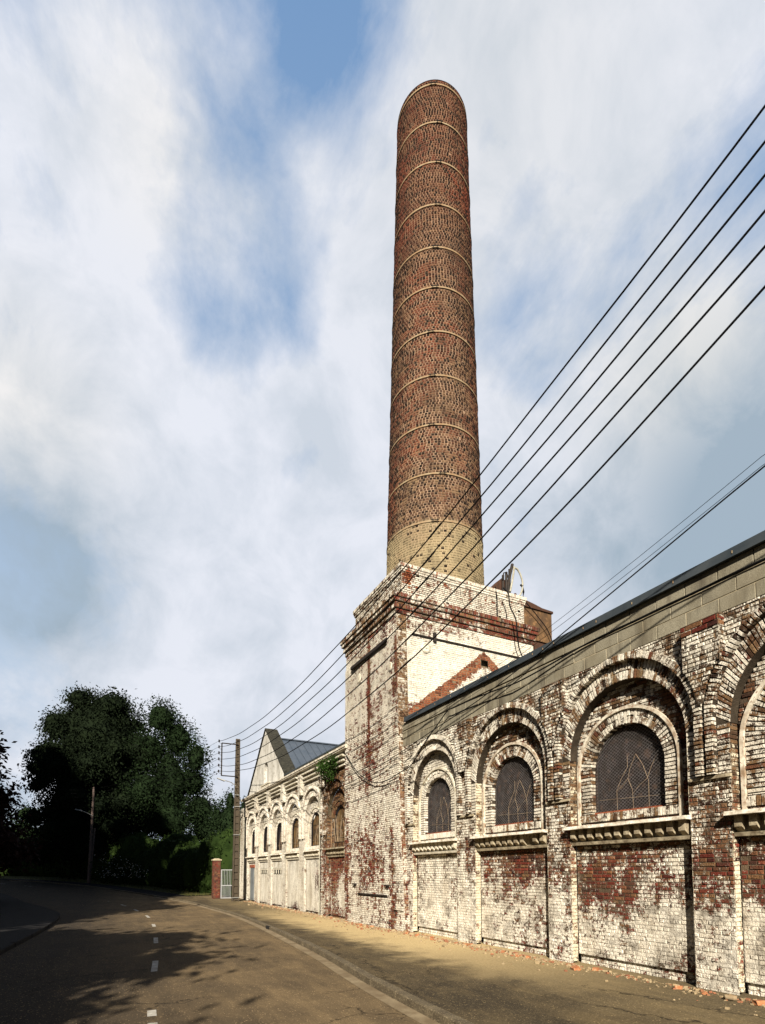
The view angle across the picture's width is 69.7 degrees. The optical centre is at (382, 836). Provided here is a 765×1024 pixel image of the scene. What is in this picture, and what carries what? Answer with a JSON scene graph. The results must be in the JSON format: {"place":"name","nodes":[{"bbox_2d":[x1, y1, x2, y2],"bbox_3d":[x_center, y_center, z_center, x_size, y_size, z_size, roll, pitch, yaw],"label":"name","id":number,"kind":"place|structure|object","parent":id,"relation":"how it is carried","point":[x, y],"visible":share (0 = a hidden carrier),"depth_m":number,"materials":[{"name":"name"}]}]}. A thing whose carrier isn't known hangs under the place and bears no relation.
{"place":"outdoors","nodes":[
{"label":"outdoors","id":0,"kind":"place"},
{"bbox_2d":[0,894,55,946],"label":"pavement","id":1,"kind":"structure","parent":0,"point":[18,919],"depth_m":20.38,"materials":[{"name":"grey asphalt"}]},
{"bbox_2d":[0,879,185,895],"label":"footpath","id":2,"kind":"structure","parent":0,"point":[134,890],"depth_m":44.85,"materials":[{"name":"concrete"}]},
{"bbox_2d":[0,876,211,895],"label":"verge","id":3,"kind":"structure","parent":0,"point":[158,889],"depth_m":49.34,"materials":[{"name":"green plant"}]},
{"bbox_2d":[75,787,95,882],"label":"wooden lamp pole","id":4,"kind":"object","parent":3,"relation":"on","point":[91,851],"visible":0.93,"depth_m":49.98,"materials":[{"name":"brown"}]},
{"bbox_2d":[16,681,158,879],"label":"chestnut tree","id":5,"kind":"object","parent":3,"relation":"on","point":[88,749],"visible":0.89,"depth_m":53.60,"materials":[{"name":"green plant"}]},
{"bbox_2d":[89,853,148,886],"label":"flowering bush","id":6,"kind":"object","parent":3,"relation":"on","point":[101,875],"visible":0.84,"depth_m":48.49,"materials":[{"name":"green plant"}]},
{"bbox_2d":[0,880,420,1023],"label":"road","id":7,"kind":"structure","parent":0,"point":[90,955],"depth_m":9.92,"materials":[{"name":"grey asphalt"}]},
{"bbox_2d":[31,886,157,1023],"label":"road marking","id":8,"kind":"object","parent":7,"relation":"on","point":[153,969],"visible":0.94,"depth_m":10.31,"materials":[{"name":"paint"}]},
{"bbox_2d":[157,897,439,1023],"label":"gutter","id":9,"kind":"object","parent":7,"relation":"on","point":[398,1005],"visible":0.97,"depth_m":9.13,"materials":[{"name":"concrete"}]},
{"bbox_2d":[0,880,481,944],"bbox_3d":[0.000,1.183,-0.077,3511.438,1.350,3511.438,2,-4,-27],"label":"ground","id":10,"kind":"structure","parent":0,"point":[209,895],"depth_m":39.55,"materials":[{"name":"soil"}]},
{"bbox_2d":[6,802,42,838],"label":"background tree","id":11,"kind":"object","parent":10,"relation":"on","point":[21,810],"visible":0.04,"depth_m":67.64,"materials":[{"name":"green plant"}]},
{"bbox_2d":[0,730,49,880],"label":"copper beech","id":12,"kind":"object","parent":10,"relation":"on","point":[15,847],"visible":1,"depth_m":31.63,"materials":[{"name":"black plant"}]},
{"bbox_2d":[0,893,59,954],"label":"kerb","id":13,"kind":"structure","parent":10,"relation":"on","point":[20,940],"depth_m":15.32,"materials":[{"name":"concrete"}]},
{"bbox_2d":[0,823,239,895],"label":"hedge","id":14,"kind":"object","parent":10,"relation":"on","point":[179,861],"visible":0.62,"depth_m":44.26,"materials":[{"name":"green plant"}]},
{"bbox_2d":[115,695,223,840],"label":"ash tree","id":15,"kind":"object","parent":10,"relation":"on","point":[175,809],"visible":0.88,"depth_m":56.34,"materials":[{"name":"green plant"}]},
{"bbox_2d":[202,785,241,838],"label":"tree","id":16,"kind":"object","parent":10,"relation":"on","point":[223,817],"visible":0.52,"depth_m":53.35,"materials":[{"name":"green plant"}]},
{"bbox_2d":[217,739,239,900],"bbox_3d":[-9.190,-1.027,32.777,1.503,9.900,0.366,3,-5,-37],"label":"concrete utility pole","id":17,"kind":"object","parent":10,"relation":"on","point":[235,861],"visible":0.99,"depth_m":32.98,"materials":[{"name":"grey concrete"}]},
{"bbox_2d":[53,771,217,807],"bbox_3d":[-20.504,-3.051,42.360,28.972,1.335,0.018,-3,-5,42],"label":"distant wire","id":18,"kind":"object","parent":17,"relation":"attached to","point":[151,797],"visible":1,"depth_m":37.79,"materials":[{"name":"black metal"}]},
{"bbox_2d":[55,759,217,800],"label":"distant wire","id":19,"kind":"object","parent":17,"relation":"attached to","point":[131,793],"visible":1,"depth_m":40.76,"materials":[{"name":"black metal"}]},
{"bbox_2d":[59,743,214,789],"bbox_3d":[-20.504,-4.632,42.463,28.972,1.168,0.018,-3,-5,42],"label":"distant wire","id":20,"kind":"object","parent":17,"relation":"attached to","point":[153,772],"visible":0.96,"depth_m":37.40,"materials":[{"name":"black metal"}]},
{"bbox_2d":[57,747,217,793],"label":"distant wire","id":21,"kind":"object","parent":17,"relation":"attached to","point":[131,784],"visible":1,"depth_m":41.46,"materials":[{"name":"black"}]},
{"bbox_2d":[59,765,217,804],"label":"distant wire","id":22,"kind":"object","parent":17,"relation":"attached to","point":[134,797],"visible":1,"depth_m":41.24,"materials":[{"name":"black"}]},
{"bbox_2d":[63,754,215,796],"bbox_3d":[-20.504,-4.006,42.422,28.972,1.223,0.018,-3,-5,42],"label":"distant wire","id":23,"kind":"object","parent":17,"relation":"attached to","point":[157,780],"visible":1,"depth_m":37.89,"materials":[{"name":"black metal"}]},
{"bbox_2d":[219,140,764,746],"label":"overhead wire","id":24,"kind":"object","parent":17,"relation":"attached to","point":[557,402],"visible":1,"depth_m":7.82,"materials":[{"name":"black"}]},
{"bbox_2d":[219,174,764,752],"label":"overhead wire","id":25,"kind":"object","parent":17,"relation":"attached to","point":[563,420],"visible":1,"depth_m":7.81,"materials":[{"name":"black"}]},
{"bbox_2d":[221,105,764,740],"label":"overhead wire","id":26,"kind":"object","parent":17,"relation":"attached to","point":[561,369],"visible":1,"depth_m":7.85,"materials":[{"name":"black metal"}]},
{"bbox_2d":[221,245,764,765],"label":"overhead wire","id":27,"kind":"object","parent":17,"relation":"attached to","point":[563,473],"visible":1,"depth_m":7.73,"materials":[{"name":"black"}]},
{"bbox_2d":[224,285,764,771],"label":"overhead wire","id":28,"kind":"object","parent":17,"relation":"attached to","point":[566,503],"visible":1,"depth_m":7.64,"materials":[{"name":"black"}]},
{"bbox_2d":[227,210,764,758],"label":"overhead wire","id":29,"kind":"object","parent":17,"relation":"attached to","point":[561,446],"visible":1,"depth_m":7.77,"materials":[{"name":"black metal"}]},
{"bbox_2d":[11,880,473,1023],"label":"kerb","id":30,"kind":"structure","parent":10,"relation":"on","point":[431,1011],"depth_m":8.92,"materials":[{"name":"concrete"}]},
{"bbox_2d":[240,796,246,824],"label":"tree","id":31,"kind":"object","parent":10,"relation":"on","point":[242,805],"visible":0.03,"depth_m":57.61,"materials":[{"name":"green plant"}]},
{"bbox_2d":[239,728,559,918],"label":"gabled factory wing","id":32,"kind":"structure","parent":10,"relation":"on","point":[279,861],"depth_m":26.57,"materials":[{"name":"white brick"}]},
{"bbox_2d":[250,868,253,899],"bbox_3d":[-7.832,2.810,32.996,0.045,1.930,0.840,2,-4,-27],"label":"door","id":33,"kind":"structure","parent":32,"relation":"in","point":[252,869],"depth_m":32.93,"materials":[{"name":"grey paint"}]},
{"bbox_2d":[252,830,254,853],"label":"window","id":34,"kind":"structure","parent":32,"relation":"in","point":[253,840],"depth_m":33.76,"materials":[{"name":"metal"}]},
{"bbox_2d":[264,827,267,851],"bbox_3d":[-6.443,0.132,30.762,0.080,1.426,1.272,2,-4,-27],"label":"window","id":35,"kind":"structure","parent":32,"relation":"in","point":[265,835],"depth_m":31.11,"materials":[{"name":"brown wood"}]},
{"bbox_2d":[277,823,281,850],"bbox_3d":[-5.253,-0.022,28.400,0.080,1.426,1.272,2,-4,-27],"label":"window","id":36,"kind":"structure","parent":32,"relation":"in","point":[279,833],"depth_m":28.66,"materials":[{"name":"brown wood"}]},
{"bbox_2d":[245,789,341,827],"bbox_3d":[-5.189,-1.138,27.517,0.061,0.320,16.400,2,-4,-27],"label":"facade cable","id":37,"kind":"object","parent":32,"relation":"attached to","point":[298,808],"visible":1,"depth_m":24.52,"materials":[{"name":"black plastic"}]},
{"bbox_2d":[292,818,298,848],"bbox_3d":[-4.041,-0.178,25.992,0.080,1.426,1.272,2,-4,-27],"label":"window","id":38,"kind":"structure","parent":32,"relation":"in","point":[296,841],"depth_m":26.23,"materials":[{"name":"brown wood"}]},
{"bbox_2d":[311,812,318,845],"bbox_3d":[-2.797,-0.339,23.522,0.080,1.426,1.272,2,-4,-27],"label":"window","id":39,"kind":"structure","parent":32,"relation":"in","point":[316,820],"depth_m":23.75,"materials":[{"name":"brown wood"}]},
{"bbox_2d":[318,788,321,914],"bbox_3d":[-2.505,0.170,22.279,0.142,6.050,0.060,2,-4,-27],"label":"drainpipe","id":40,"kind":"object","parent":32,"relation":"attached to","point":[319,888],"visible":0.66,"depth_m":22.21,"materials":[{"name":"metal"}]},
{"bbox_2d":[309,752,341,783],"bbox_3d":[-2.004,-2.584,21.064,1.145,1.223,2.573,2,-4,-27],"label":"wall plant","id":41,"kind":"object","parent":32,"relation":"attached to","point":[325,766],"depth_m":20.92,"materials":[{"name":"green plant"}]},
{"bbox_2d":[334,805,344,842],"bbox_3d":[-1.572,-0.497,21.088,0.080,1.426,1.272,2,-4,-27],"label":"window","id":42,"kind":"structure","parent":32,"relation":"in","point":[341,838],"depth_m":21.24,"materials":[{"name":"brown wood"}]},
{"bbox_2d":[340,561,539,931],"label":"chimney base tower","id":43,"kind":"structure","parent":10,"relation":"on","point":[475,639],"depth_m":17.64,"materials":[{"name":"brick"}]},
{"bbox_2d":[386,79,483,584],"bbox_3d":[1.891,-17.670,20.472,3.575,19.020,3.572,2,-4,-27],"label":"factory chimney","id":44,"kind":"object","parent":43,"relation":"on","point":[434,462],"visible":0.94,"depth_m":19.16,"materials":[{"name":"brick"}]},
{"bbox_2d":[491,563,513,592],"bbox_3d":[3.976,-9.086,19.749,1.473,1.596,0.605,2,-4,-27],"label":"rusty hopper","id":45,"kind":"object","parent":43,"relation":"on","point":[501,583],"visible":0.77,"depth_m":19.74,"materials":[{"name":"metal"}]},
{"bbox_2d":[509,566,514,591],"bbox_3d":[4.667,-9.275,19.775,0.267,0.992,0.068,2,-4,-27],"label":"white hose","id":46,"kind":"object","parent":45,"relation":"attached to","point":[512,578],"visible":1,"depth_m":19.77,"materials":[{"name":"white plastic"}]},
{"bbox_2d":[515,567,523,595],"bbox_3d":[4.938,-9.129,19.903,0.415,1.233,0.064,2,-4,-27],"label":"white hose","id":47,"kind":"object","parent":45,"relation":"attached to","point":[517,569],"visible":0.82,"depth_m":19.93,"materials":[{"name":"white plastic"}]},
{"bbox_2d":[495,587,522,655],"bbox_3d":[4.466,-6.843,18.443,1.242,3.358,0.525,1,-4,-10],"label":"hanging cable","id":48,"kind":"object","parent":43,"relation":"hanging from","point":[513,614],"visible":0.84,"depth_m":18.30,"materials":[{"name":"black plastic"}]},
{"bbox_2d":[524,601,552,649],"bbox_3d":[5.370,-5.737,20.909,1.800,5.860,1.500,2,-4,-27],"label":"rusty tank","id":49,"kind":"object","parent":43,"relation":"on","point":[531,618],"visible":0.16,"depth_m":20.51,"materials":[{"name":"brown metal"}]},
{"bbox_2d":[526,602,551,640],"bbox_3d":[5.807,-7.357,20.277,1.737,2.617,0.142,2,-4,-33],"label":"hanging cable","id":50,"kind":"object","parent":49,"relation":"hanging from","point":[540,620],"visible":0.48,"depth_m":20.34,"materials":[{"name":"black plastic"}]},
{"bbox_2d":[402,530,764,996],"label":"brick factory wing","id":51,"kind":"structure","parent":10,"relation":"on","point":[639,803],"depth_m":9.61,"materials":[{"name":"white brick"}]},
{"bbox_2d":[427,778,451,833],"bbox_3d":[1.602,-0.854,14.971,0.110,1.506,1.330,2,-4,-27],"label":"window","id":52,"kind":"structure","parent":51,"relation":"in","point":[440,811],"depth_m":15.09,"materials":[{"name":"black metal"}]},
{"bbox_2d":[494,757,534,825],"bbox_3d":[2.976,-1.031,12.243,0.110,1.506,1.420,2,-4,-27],"label":"window","id":53,"kind":"structure","parent":51,"relation":"in","point":[515,790],"depth_m":12.32,"materials":[{"name":"black metal"}]},
{"bbox_2d":[339,465,764,787],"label":"facade cable","id":54,"kind":"object","parent":51,"relation":"attached to","point":[749,478],"visible":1,"depth_m":9.69,"materials":[{"name":"black plastic"}]},
{"bbox_2d":[345,558,764,782],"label":"facade cable","id":55,"kind":"object","parent":51,"relation":"attached to","point":[712,583],"visible":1,"depth_m":9.86,"materials":[{"name":"black plastic"}]},
{"bbox_2d":[401,454,764,730],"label":"thin wire","id":56,"kind":"object","parent":51,"relation":"attached to","point":[609,580],"visible":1,"depth_m":9.39,"materials":[{"name":"black"}]},
{"bbox_2d":[403,464,764,733],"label":"thin wire","id":57,"kind":"object","parent":51,"relation":"attached to","point":[609,587],"visible":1,"depth_m":9.41,"materials":[{"name":"black"}]},
{"bbox_2d":[595,724,666,813],"bbox_3d":[4.319,-1.205,9.577,0.110,1.506,1.500,2,-4,-27],"label":"window","id":58,"kind":"structure","parent":51,"relation":"in","point":[630,775],"depth_m":9.60,"materials":[{"name":"black metal"}]},
{"bbox_2d":[0,0,764,840],"label":"sky","id":59,"kind":"structure","parent":0,"point":[198,197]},
{"bbox_2d":[164,895,764,1023],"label":"pavement","id":60,"kind":"structure","parent":0,"point":[474,987],"depth_m":8.34,"materials":[{"name":"concrete"}]},
{"bbox_2d":[211,858,221,898],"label":"gate pillar","id":61,"kind":"structure","parent":60,"relation":"on","point":[216,871],"depth_m":35.11,"materials":[{"name":"brick"}]},
{"bbox_2d":[220,869,231,897],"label":"metal gate","id":62,"kind":"structure","parent":61,"relation":"attached to","point":[225,885],"depth_m":35.37,"materials":[{"name":"white metal"}]},
{"bbox_2d":[244,901,764,1015],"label":"rubble","id":63,"kind":"object","parent":60,"relation":"on","point":[542,959],"visible":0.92,"depth_m":11.56,"materials":[{"name":"stone"}]},
{"bbox_2d":[570,964,580,970],"bbox_3d":[3.343,2.273,9.498,0.132,0.117,0.165,1,-4,-9],"label":"brick fragment","id":64,"kind":"object","parent":60,"relation":"on","point":[574,967],"visible":0.86,"depth_m":9.44,"materials":[{"name":"orange brick"}]},
{"bbox_2d":[725,994,736,1000],"bbox_3d":[4.586,2.112,7.219,0.130,0.072,0.078,-4,-5,43],"label":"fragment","id":65,"kind":"object","parent":60,"relation":"on","point":[731,997],"visible":1,"depth_m":7.20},
{"bbox_2d":[752,1000,764,1005],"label":"brick fragment","id":66,"kind":"object","parent":60,"relation":"on","point":[758,1002],"visible":1,"depth_m":6.94,"materials":[{"name":"orange brick"}]}
]}

